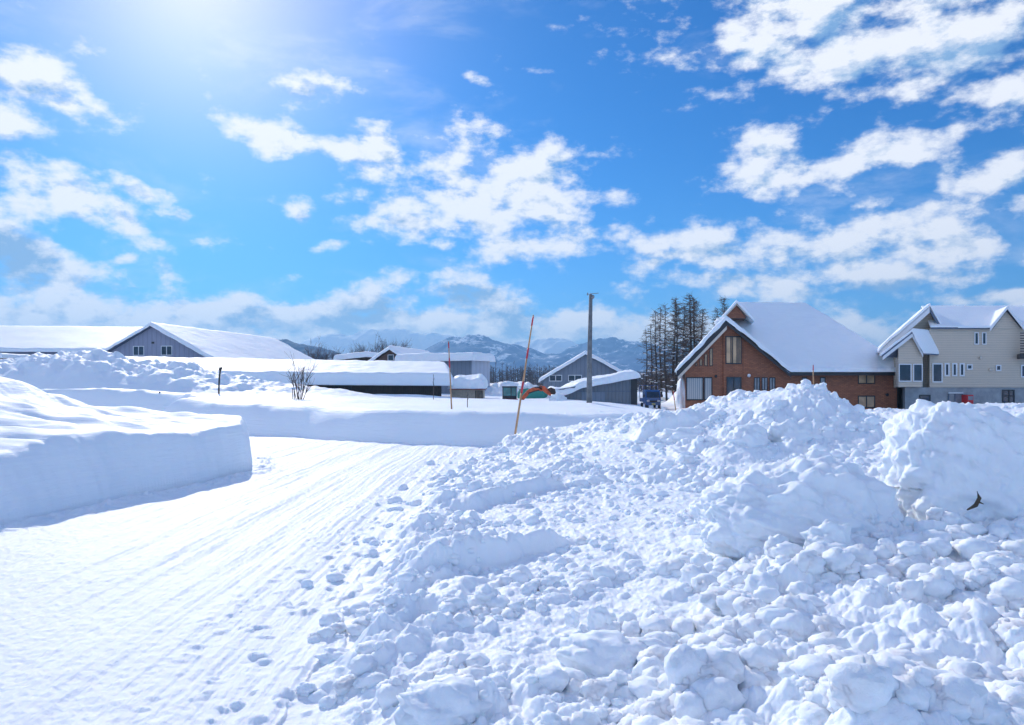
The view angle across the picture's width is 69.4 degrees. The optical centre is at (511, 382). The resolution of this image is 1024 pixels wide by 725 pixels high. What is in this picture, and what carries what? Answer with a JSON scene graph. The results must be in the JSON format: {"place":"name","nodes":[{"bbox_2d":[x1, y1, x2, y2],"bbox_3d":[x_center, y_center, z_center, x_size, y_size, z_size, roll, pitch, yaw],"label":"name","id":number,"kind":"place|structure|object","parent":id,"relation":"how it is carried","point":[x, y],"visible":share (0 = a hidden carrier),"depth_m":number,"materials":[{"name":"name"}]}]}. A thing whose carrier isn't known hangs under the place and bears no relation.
{"place":"outdoors","nodes":[
{"label":"outdoors","id":0,"kind":"place"},
{"bbox_2d":[0,325,141,354],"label":"barn","id":1,"kind":"structure","parent":0,"point":[31,340],"depth_m":103.66,"materials":[{"name":"grey metal"}]},
{"bbox_2d":[0,377,257,525],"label":"roadside snow bank","id":2,"kind":"structure","parent":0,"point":[61,453],"depth_m":16.97,"materials":[{"name":"white snow"}]},
{"bbox_2d":[0,434,492,724],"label":"road","id":3,"kind":"structure","parent":0,"point":[195,604],"depth_m":9.17,"materials":[{"name":"white snow"}]},
{"bbox_2d":[279,339,341,359],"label":"hills","id":4,"kind":"structure","parent":0,"point":[299,347],"depth_m":1675.01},
{"bbox_2d":[303,334,324,359],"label":"bare tree","id":5,"kind":"object","parent":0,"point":[313,356],"visible":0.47,"depth_m":124.18,"materials":[{"name":"brown plant"}]},
{"bbox_2d":[309,347,334,359],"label":"bare tree","id":6,"kind":"object","parent":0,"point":[326,356],"visible":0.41,"depth_m":124.54,"materials":[{"name":"brown plant"}]},
{"bbox_2d":[0,348,656,445],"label":"snow field","id":7,"kind":"structure","parent":0,"point":[97,377],"depth_m":42.72,"materials":[{"name":"white snow"}]},
{"bbox_2d":[0,353,25,358],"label":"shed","id":8,"kind":"structure","parent":7,"relation":"on","point":[6,356],"depth_m":66.72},
{"bbox_2d":[104,322,312,358],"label":"barn","id":9,"kind":"structure","parent":7,"relation":"on","point":[159,339],"depth_m":76.38,"materials":[{"name":"grey metal"}]},
{"bbox_2d":[133,346,143,355],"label":"window","id":10,"kind":"structure","parent":9,"relation":"in","point":[137,350],"depth_m":75.19,"materials":[{"name":"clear glass"}]},
{"bbox_2d":[161,346,172,354],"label":"window","id":11,"kind":"structure","parent":9,"relation":"in","point":[165,350],"depth_m":74.72,"materials":[{"name":"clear glass"}]},
{"bbox_2d":[218,367,221,393],"bbox_3d":[-19.312,0.317,48.987,0.280,2.746,0.218,0,0,-25],"label":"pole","id":12,"kind":"object","parent":7,"relation":"on","point":[220,368],"visible":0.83,"depth_m":48.95,"materials":[{"name":"black metal"}]},
{"bbox_2d":[125,356,453,395],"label":"long shed","id":13,"kind":"structure","parent":7,"relation":"on","point":[389,377],"depth_m":61.26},
{"bbox_2d":[284,351,317,398],"bbox_3d":[-13.677,-0.335,46.957,2.895,3.272,2.169,0,0,30],"label":"bare shrub","id":14,"kind":"object","parent":7,"relation":"on","point":[301,380],"visible":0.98,"depth_m":46.84,"materials":[{"name":"brown plant"}]},
{"bbox_2d":[448,341,451,408],"bbox_3d":[-2.784,-0.083,33.500,0.226,3.591,0.076,0,0,0],"label":"snow marker pole","id":15,"kind":"object","parent":7,"relation":"on","point":[450,377],"visible":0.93,"depth_m":33.48,"materials":[{"name":"red"}]},
{"bbox_2d":[448,374,487,397],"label":"shed","id":16,"kind":"structure","parent":7,"relation":"on","point":[474,386],"depth_m":62.96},
{"bbox_2d":[502,385,555,399],"bbox_3d":[1.190,1.300,59.190,4.631,2.140,1.780,0,0,0],"label":"mini excavator","id":17,"kind":"object","parent":7,"relation":"on","point":[509,392],"visible":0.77,"depth_m":58.55,"materials":[{"name":"metal"}]},
{"bbox_2d":[517,385,547,398],"bbox_3d":[1.750,1.336,65.000,2.955,2.329,1.800,0,0,0],"label":"green tank","id":18,"kind":"object","parent":7,"relation":"on","point":[538,394],"visible":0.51,"depth_m":64.23,"materials":[{"name":"paint"}]},
{"bbox_2d":[549,392,566,400],"bbox_3d":[3.653,1.696,57.476,1.576,1.888,1.578,0,0,0],"label":"snow heap","id":19,"kind":"object","parent":7,"relation":"on","point":[557,396],"visible":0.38,"depth_m":57.21,"materials":[{"name":"white snow"}]},
{"bbox_2d":[586,293,597,402],"bbox_3d":[5.213,-1.814,48.000,0.792,8.030,0.380,0,0,0],"label":"utility pole","id":20,"kind":"object","parent":7,"relation":"on","point":[589,370],"visible":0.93,"depth_m":47.88,"materials":[{"name":"concrete"}]},
{"bbox_2d":[321,349,344,359],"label":"bare tree","id":21,"kind":"object","parent":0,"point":[332,356],"visible":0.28,"depth_m":124.72,"materials":[{"name":"brown plant"}]},
{"bbox_2d":[298,328,576,353],"bbox_3d":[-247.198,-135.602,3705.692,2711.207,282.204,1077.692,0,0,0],"label":"hills","id":22,"kind":"structure","parent":0,"point":[368,338],"depth_m":3598.49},
{"bbox_2d":[0,0,1023,350],"label":"sky","id":23,"kind":"structure","parent":0,"point":[296,171],"materials":[{"name":"blue"}]},
{"bbox_2d":[425,334,680,382],"bbox_3d":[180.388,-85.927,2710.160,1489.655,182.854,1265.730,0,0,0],"label":"hills","id":24,"kind":"structure","parent":0,"point":[509,355],"depth_m":2531.57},
{"bbox_2d":[538,351,621,388],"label":"barn","id":25,"kind":"structure","parent":0,"point":[573,369],"depth_m":80.01,"materials":[{"name":"grey metal"}]},
{"bbox_2d":[549,375,561,380],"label":"window","id":26,"kind":"structure","parent":25,"relation":"in","point":[553,377],"depth_m":80.14,"materials":[{"name":"clear glass"}]},
{"bbox_2d":[568,375,581,380],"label":"window","id":27,"kind":"structure","parent":25,"relation":"in","point":[570,377],"depth_m":80.02,"materials":[{"name":"clear glass"}]},
{"bbox_2d":[485,381,684,411],"bbox_3d":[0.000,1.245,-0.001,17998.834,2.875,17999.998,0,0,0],"label":"snow ground","id":28,"kind":"structure","parent":0,"point":[496,389],"depth_m":82.98,"materials":[{"name":"white snow"}]},
{"bbox_2d":[333,351,377,360],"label":"shed","id":29,"kind":"structure","parent":28,"relation":"on","point":[365,356],"depth_m":89.70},
{"bbox_2d":[347,346,374,352],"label":"bare tree","id":30,"kind":"object","parent":28,"relation":"on","point":[358,349],"visible":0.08,"depth_m":124.36,"materials":[{"name":"brown plant"}]},
{"bbox_2d":[350,341,378,352],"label":"bare tree","id":31,"kind":"object","parent":28,"relation":"on","point":[364,347],"visible":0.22,"depth_m":124.89,"materials":[{"name":"brown plant"}]},
{"bbox_2d":[370,330,396,352],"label":"bare tree","id":32,"kind":"object","parent":28,"relation":"on","point":[379,350],"visible":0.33,"depth_m":124.70,"materials":[{"name":"brown plant"}]},
{"bbox_2d":[378,339,408,349],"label":"bare tree","id":33,"kind":"object","parent":28,"relation":"on","point":[394,344],"visible":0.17,"depth_m":125.13,"materials":[{"name":"brown plant"}]},
{"bbox_2d":[368,345,429,360],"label":"house","id":34,"kind":"structure","parent":28,"relation":"on","point":[389,352],"depth_m":86.04,"materials":[{"name":"white"}]},
{"bbox_2d":[388,355,393,360],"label":"window","id":35,"kind":"structure","parent":34,"relation":"in","point":[390,357],"depth_m":85.95,"materials":[{"name":"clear glass"}]},
{"bbox_2d":[394,352,495,393],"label":"workshop","id":36,"kind":"structure","parent":28,"relation":"on","point":[469,363],"depth_m":81.26,"materials":[{"name":"grey metal"}]},
{"bbox_2d":[490,361,681,390],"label":"wood","id":37,"kind":"object","parent":28,"relation":"on","point":[528,376],"visible":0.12,"depth_m":230.02,"materials":[{"name":"brown plant"}]},
{"bbox_2d":[548,370,640,404],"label":"storage shed","id":38,"kind":"structure","parent":28,"relation":"on","point":[620,387],"depth_m":62.97,"materials":[{"name":"grey metal"}]},
{"bbox_2d":[582,392,604,401],"bbox_3d":[6.925,1.657,62.981,1.955,1.685,0.032,0,0,0],"label":"sliding door","id":39,"kind":"structure","parent":38,"relation":"in","point":[596,396],"depth_m":62.96,"materials":[{"name":"grey metal"}]},
{"bbox_2d":[636,329,657,392],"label":"larch tree","id":40,"kind":"object","parent":28,"relation":"on","point":[646,372],"visible":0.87,"depth_m":95.93,"materials":[{"name":"brown plant"}]},
{"bbox_2d":[639,385,662,408],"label":"mini truck","id":41,"kind":"object","parent":28,"relation":"on","point":[652,397],"visible":0.98,"depth_m":70.12,"materials":[{"name":"blue paint"}]},
{"bbox_2d":[643,324,661,389],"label":"larch tree","id":42,"kind":"object","parent":28,"relation":"on","point":[651,351],"visible":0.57,"depth_m":97.95,"materials":[{"name":"brown plant"}]},
{"bbox_2d":[645,308,670,393],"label":"larch tree","id":43,"kind":"object","parent":28,"relation":"on","point":[655,364],"visible":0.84,"depth_m":94.91,"materials":[{"name":"brown plant"}]},
{"bbox_2d":[650,304,671,394],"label":"larch tree","id":44,"kind":"object","parent":28,"relation":"on","point":[661,386],"visible":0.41,"depth_m":98.97,"materials":[{"name":"brown plant"}]},
{"bbox_2d":[651,303,678,401],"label":"larch tree","id":45,"kind":"object","parent":28,"relation":"on","point":[666,382],"visible":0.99,"depth_m":92.95,"materials":[{"name":"brown plant"}]},
{"bbox_2d":[657,302,687,394],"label":"larch tree","id":46,"kind":"object","parent":28,"relation":"on","point":[674,355],"visible":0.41,"depth_m":96.92,"materials":[{"name":"brown plant"}]},
{"bbox_2d":[661,297,686,391],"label":"larch tree","id":47,"kind":"object","parent":28,"relation":"on","point":[677,352],"visible":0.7,"depth_m":94.94,"materials":[{"name":"brown plant"}]},
{"bbox_2d":[675,374,684,407],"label":"snow heap","id":48,"kind":"object","parent":28,"relation":"on","point":[680,398],"visible":0.41,"depth_m":73.31,"materials":[{"name":"white snow"}]},
{"bbox_2d":[671,304,693,371],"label":"larch tree","id":49,"kind":"object","parent":28,"relation":"on","point":[683,330],"visible":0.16,"depth_m":100.81,"materials":[{"name":"brown plant"}]},
{"bbox_2d":[668,293,705,379],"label":"larch tree","id":50,"kind":"object","parent":28,"relation":"on","point":[691,314],"visible":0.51,"depth_m":95.87,"materials":[{"name":"brown plant"}]},
{"bbox_2d":[678,300,708,373],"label":"larch tree","id":51,"kind":"object","parent":28,"relation":"on","point":[695,310],"visible":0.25,"depth_m":98.97,"materials":[{"name":"brown plant"}]},
{"bbox_2d":[696,308,710,343],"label":"larch tree","id":52,"kind":"object","parent":28,"relation":"on","point":[702,309],"visible":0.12,"depth_m":100.91,"materials":[{"name":"brown plant"}]},
{"bbox_2d":[709,307,721,329],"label":"larch tree","id":53,"kind":"object","parent":28,"relation":"on","point":[716,316],"visible":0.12,"depth_m":97.95,"materials":[{"name":"brown plant"}]},
{"bbox_2d":[713,296,728,318],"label":"larch tree","id":54,"kind":"object","parent":28,"relation":"on","point":[722,309],"visible":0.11,"depth_m":96.07,"materials":[{"name":"brown plant"}]},
{"bbox_2d":[675,300,896,409],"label":"brick house","id":55,"kind":"structure","parent":28,"relation":"on","point":[752,346],"depth_m":66.00,"materials":[{"name":"brown brick"}]},
{"bbox_2d":[686,377,702,399],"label":"window","id":56,"kind":"structure","parent":55,"relation":"in","point":[694,385],"depth_m":65.97,"materials":[{"name":"white glass"}]},
{"bbox_2d":[704,354,706,365],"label":"window","id":57,"kind":"structure","parent":55,"relation":"in","point":[705,355],"depth_m":65.97,"materials":[{"name":"beige glass"}]},
{"bbox_2d":[704,377,711,399],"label":"window","id":58,"kind":"structure","parent":55,"relation":"in","point":[707,380],"depth_m":65.97,"materials":[{"name":"white glass"}]},
{"bbox_2d":[710,348,712,365],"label":"window","id":59,"kind":"structure","parent":55,"relation":"in","point":[711,349],"depth_m":65.97,"materials":[{"name":"beige glass"}]},
{"bbox_2d":[714,317,723,324],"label":"snow heap","id":60,"kind":"object","parent":55,"relation":"on","point":[717,320],"visible":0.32,"depth_m":66.32,"materials":[{"name":"white snow"}]},
{"bbox_2d":[725,336,741,363],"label":"window","id":61,"kind":"structure","parent":55,"relation":"in","point":[733,344],"depth_m":65.79,"materials":[{"name":"beige glass"}]},
{"bbox_2d":[726,377,741,394],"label":"window","id":62,"kind":"structure","parent":55,"relation":"in","point":[732,383],"depth_m":65.79,"materials":[{"name":"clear glass"}]},
{"bbox_2d":[754,377,759,389],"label":"window","id":63,"kind":"structure","parent":55,"relation":"in","point":[756,379],"depth_m":65.97,"materials":[{"name":"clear glass"}]},
{"bbox_2d":[762,377,767,389],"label":"window","id":64,"kind":"structure","parent":55,"relation":"in","point":[764,379],"depth_m":65.97,"materials":[{"name":"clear glass"}]},
{"bbox_2d":[769,377,774,389],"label":"window","id":65,"kind":"structure","parent":55,"relation":"in","point":[771,379],"depth_m":65.97,"materials":[{"name":"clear glass"}]},
{"bbox_2d":[820,377,825,382],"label":"window","id":66,"kind":"structure","parent":55,"relation":"in","point":[822,379],"depth_m":65.97,"materials":[{"name":"grey glass"}]},
{"bbox_2d":[858,376,874,383],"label":"window","id":67,"kind":"structure","parent":55,"relation":"in","point":[861,379],"depth_m":65.97,"materials":[{"name":"beige glass"}]},
{"bbox_2d":[858,396,874,407],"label":"window","id":68,"kind":"structure","parent":55,"relation":"in","point":[867,401],"depth_m":65.97,"materials":[{"name":"beige glass"}]},
{"bbox_2d":[876,303,1023,408],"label":"beige house","id":69,"kind":"structure","parent":28,"relation":"on","point":[946,353],"depth_m":64.00,"materials":[{"name":"concrete"}]},
{"bbox_2d":[899,364,911,381],"bbox_3d":[33.229,-0.836,62.554,1.114,1.509,0.088,0,0,0],"label":"window","id":70,"kind":"structure","parent":69,"relation":"in","point":[905,370],"depth_m":62.56,"materials":[{"name":"grey glass"}]},
{"bbox_2d":[913,364,922,381],"bbox_3d":[34.308,-0.836,62.554,0.845,1.509,0.088,0,0,0],"label":"window","id":71,"kind":"structure","parent":69,"relation":"in","point":[917,368],"depth_m":62.56,"materials":[{"name":"grey glass"}]},
{"bbox_2d":[919,395,930,400],"bbox_3d":[35.755,1.738,64.074,1.009,1.359,0.088,0,0,0],"label":"window","id":72,"kind":"structure","parent":69,"relation":"in","point":[926,397],"depth_m":64.09,"materials":[{"name":"grey glass"}]},
{"bbox_2d":[932,363,942,381],"bbox_3d":[36.767,-0.841,63.954,0.927,1.662,0.088,0,0,0],"label":"window","id":73,"kind":"structure","parent":69,"relation":"in","point":[937,368],"depth_m":63.97,"materials":[{"name":"grey glass"}]},
{"bbox_2d":[944,363,949,375],"bbox_3d":[37.597,-1.117,63.954,0.476,1.150,0.088,0,0,0],"label":"window","id":74,"kind":"structure","parent":69,"relation":"in","point":[946,365],"depth_m":63.92,"materials":[{"name":"white glass"}]},
{"bbox_2d":[952,363,956,375],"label":"window","id":75,"kind":"structure","parent":69,"relation":"in","point":[954,365],"depth_m":63.92,"materials":[{"name":"white glass"}]},
{"bbox_2d":[948,393,962,402],"bbox_3d":[38.403,1.655,64.074,1.340,1.524,0.088,0,0,0],"label":"window","id":76,"kind":"structure","parent":69,"relation":"in","point":[953,397],"depth_m":64.09,"materials":[{"name":"glass"}]},
{"bbox_2d":[959,363,964,375],"bbox_3d":[38.894,-1.117,63.954,0.476,1.150,0.088,0,0,0],"label":"window","id":77,"kind":"structure","parent":69,"relation":"in","point":[961,365],"depth_m":63.92,"materials":[{"name":"white glass"}]},
{"bbox_2d":[967,364,972,369],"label":"window","id":78,"kind":"structure","parent":69,"relation":"in","point":[969,366],"depth_m":63.92,"materials":[{"name":"white glass"}]},
{"bbox_2d":[974,332,978,344],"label":"window","id":79,"kind":"structure","parent":69,"relation":"in","point":[976,334],"depth_m":63.97,"materials":[{"name":"white glass"}]},
{"bbox_2d":[982,332,986,344],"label":"window","id":80,"kind":"structure","parent":69,"relation":"in","point":[984,334],"depth_m":63.95,"materials":[{"name":"clear glass"}]},
{"bbox_2d":[996,365,1000,370],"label":"window","id":81,"kind":"structure","parent":69,"relation":"in","point":[998,367],"depth_m":63.92,"materials":[{"name":"clear glass"}]},
{"bbox_2d":[1002,390,1014,402],"bbox_3d":[42.983,1.600,64.074,1.120,1.966,0.088,0,0,0],"label":"window","id":82,"kind":"structure","parent":69,"relation":"in","point":[1008,396],"depth_m":64.09,"materials":[{"name":"black glass"}]},
{"bbox_2d":[1021,365,1023,376],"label":"window","id":83,"kind":"structure","parent":69,"relation":"in","point":[1022,366],"depth_m":63.97,"materials":[{"name":"clear glass"}]},
{"bbox_2d":[962,395,972,403],"bbox_3d":[39.186,1.774,63.665,0.524,1.452,0.870,0,0,0],"label":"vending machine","id":84,"kind":"object","parent":28,"relation":"on","point":[966,398],"visible":0.54,"depth_m":63.26,"materials":[{"name":"red paint"}]},
{"bbox_2d":[273,379,1023,724],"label":"ploughed snow","id":85,"kind":"structure","parent":0,"point":[879,620],"depth_m":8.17,"materials":[{"name":"white snow"}]},
{"bbox_2d":[296,681,317,695],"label":"snow lump","id":86,"kind":"object","parent":85,"relation":"on","point":[304,688],"visible":0.97,"depth_m":5.91,"materials":[{"name":"white snow"}]},
{"bbox_2d":[314,646,349,665],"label":"snow lump","id":87,"kind":"object","parent":85,"relation":"on","point":[328,655],"visible":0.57,"depth_m":6.54,"materials":[{"name":"white snow"}]},
{"bbox_2d":[394,674,492,724],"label":"snow lump","id":88,"kind":"object","parent":85,"relation":"on","point":[450,699],"visible":0.97,"depth_m":4.64,"materials":[{"name":"white snow"}]},
{"bbox_2d":[467,584,505,606],"bbox_3d":[-0.252,2.178,7.398,0.421,0.338,0.318,0,0,0],"label":"snow lump","id":89,"kind":"object","parent":85,"relation":"on","point":[484,594],"visible":0.45,"depth_m":7.33,"materials":[{"name":"white snow"}]},
{"bbox_2d":[514,315,533,433],"bbox_3d":[0.414,-0.041,27.777,0.088,4.903,1.419,0,0,-32],"label":"snow marker pole","id":90,"kind":"object","parent":85,"relation":"on","point":[518,412],"visible":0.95,"depth_m":27.74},
{"bbox_2d":[564,609,580,627],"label":"snow lump","id":91,"kind":"object","parent":85,"relation":"on","point":[572,617],"visible":1,"depth_m":6.46,"materials":[{"name":"white snow"}]},
{"bbox_2d":[587,604,611,631],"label":"snow lump","id":92,"kind":"object","parent":85,"relation":"on","point":[599,616],"visible":0.77,"depth_m":6.30,"materials":[{"name":"white snow"}]},
{"bbox_2d":[585,471,613,483],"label":"snow lump","id":93,"kind":"object","parent":85,"relation":"on","point":[597,477],"visible":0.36,"depth_m":15.33,"materials":[{"name":"white snow"}]},
{"bbox_2d":[556,629,648,675],"bbox_3d":[0.685,2.076,5.588,0.697,0.357,0.601,0,0,25],"label":"snow lump","id":94,"kind":"object","parent":85,"relation":"on","point":[598,652],"visible":0.78,"depth_m":5.46,"materials":[{"name":"white snow"}]},
{"bbox_2d":[625,631,676,647],"bbox_3d":[1.073,2.084,5.750,0.514,0.270,0.401,0,0,0],"label":"snow lump","id":95,"kind":"object","parent":85,"relation":"on","point":[662,639],"visible":0.31,"depth_m":5.71,"materials":[{"name":"white snow"}]},
{"bbox_2d":[655,427,702,443],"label":"snow lump","id":96,"kind":"object","parent":85,"relation":"on","point":[679,434],"visible":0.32,"depth_m":19.97,"materials":[{"name":"white snow"}]},
{"bbox_2d":[727,423,770,446],"bbox_3d":[5.719,1.430,17.798,1.156,0.903,0.945,0,0,0],"label":"snow lump","id":97,"kind":"object","parent":85,"relation":"on","point":[751,434],"visible":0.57,"depth_m":17.57,"materials":[{"name":"white snow"}]},
{"bbox_2d":[743,603,814,641],"bbox_3d":[2.055,1.922,5.599,0.622,0.504,0.535,0,0,20],"label":"snow lump","id":98,"kind":"object","parent":85,"relation":"on","point":[768,615],"visible":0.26,"depth_m":5.51,"materials":[{"name":"white snow"}]},
{"bbox_2d":[767,418,824,441],"bbox_3d":[6.834,1.417,18.061,1.348,1.100,1.147,0,0,-26],"label":"snow lump","id":99,"kind":"object","parent":85,"relation":"on","point":[799,431],"visible":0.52,"depth_m":17.82,"materials":[{"name":"white snow"}]},
{"bbox_2d":[689,455,903,558],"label":"snow block","id":100,"kind":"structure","parent":85,"relation":"on","point":[740,515],"depth_m":7.90,"materials":[{"name":"white snow"}]},
{"bbox_2d":[800,448,844,461],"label":"snow lump","id":101,"kind":"object","parent":85,"relation":"on","point":[815,453],"visible":0.09,"depth_m":13.24,"materials":[{"name":"white snow"}]},
{"bbox_2d":[800,519,856,548],"bbox_3d":[3.077,1.599,7.207,0.475,0.540,0.439,0,0,-42],"label":"snow lump","id":102,"kind":"object","parent":85,"relation":"on","point":[827,530],"visible":0.39,"depth_m":7.11,"materials":[{"name":"white snow"}]},
{"bbox_2d":[841,648,866,655],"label":"snow lump","id":103,"kind":"object","parent":85,"relation":"on","point":[853,651],"visible":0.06,"depth_m":4.71,"materials":[{"name":"white snow"}]},
{"bbox_2d":[877,399,1023,526],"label":"snow block","id":104,"kind":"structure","parent":85,"relation":"on","point":[949,456],"depth_m":8.10,"materials":[{"name":"white snow"}]},
{"bbox_2d":[967,491,982,509],"bbox_3d":[4.861,1.246,7.762,0.076,0.209,0.153,0,0,-19],"label":"twig","id":105,"kind":"object","parent":104,"relation":"in","point":[977,502],"visible":1,"depth_m":7.73,"materials":[{"name":"brown wood"}]},
{"bbox_2d":[920,666,985,685],"bbox_3d":[2.419,1.845,4.203,0.846,0.382,0.696,0,0,0],"label":"snow lump","id":106,"kind":"object","parent":85,"relation":"on","point":[940,671],"visible":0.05,"depth_m":4.27,"materials":[{"name":"white snow"}]},
{"bbox_2d":[1013,412,1023,423],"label":"snow block","id":107,"kind":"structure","parent":85,"relation":"on","point":[1020,415],"depth_m":8.65,"materials":[{"name":"white snow"}]},
{"bbox_2d":[557,337,789,372],"bbox_3d":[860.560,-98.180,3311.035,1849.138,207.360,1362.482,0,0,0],"label":"hills","id":108,"kind":"structure","parent":0,"point":[612,346],"depth_m":3183.23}
]}

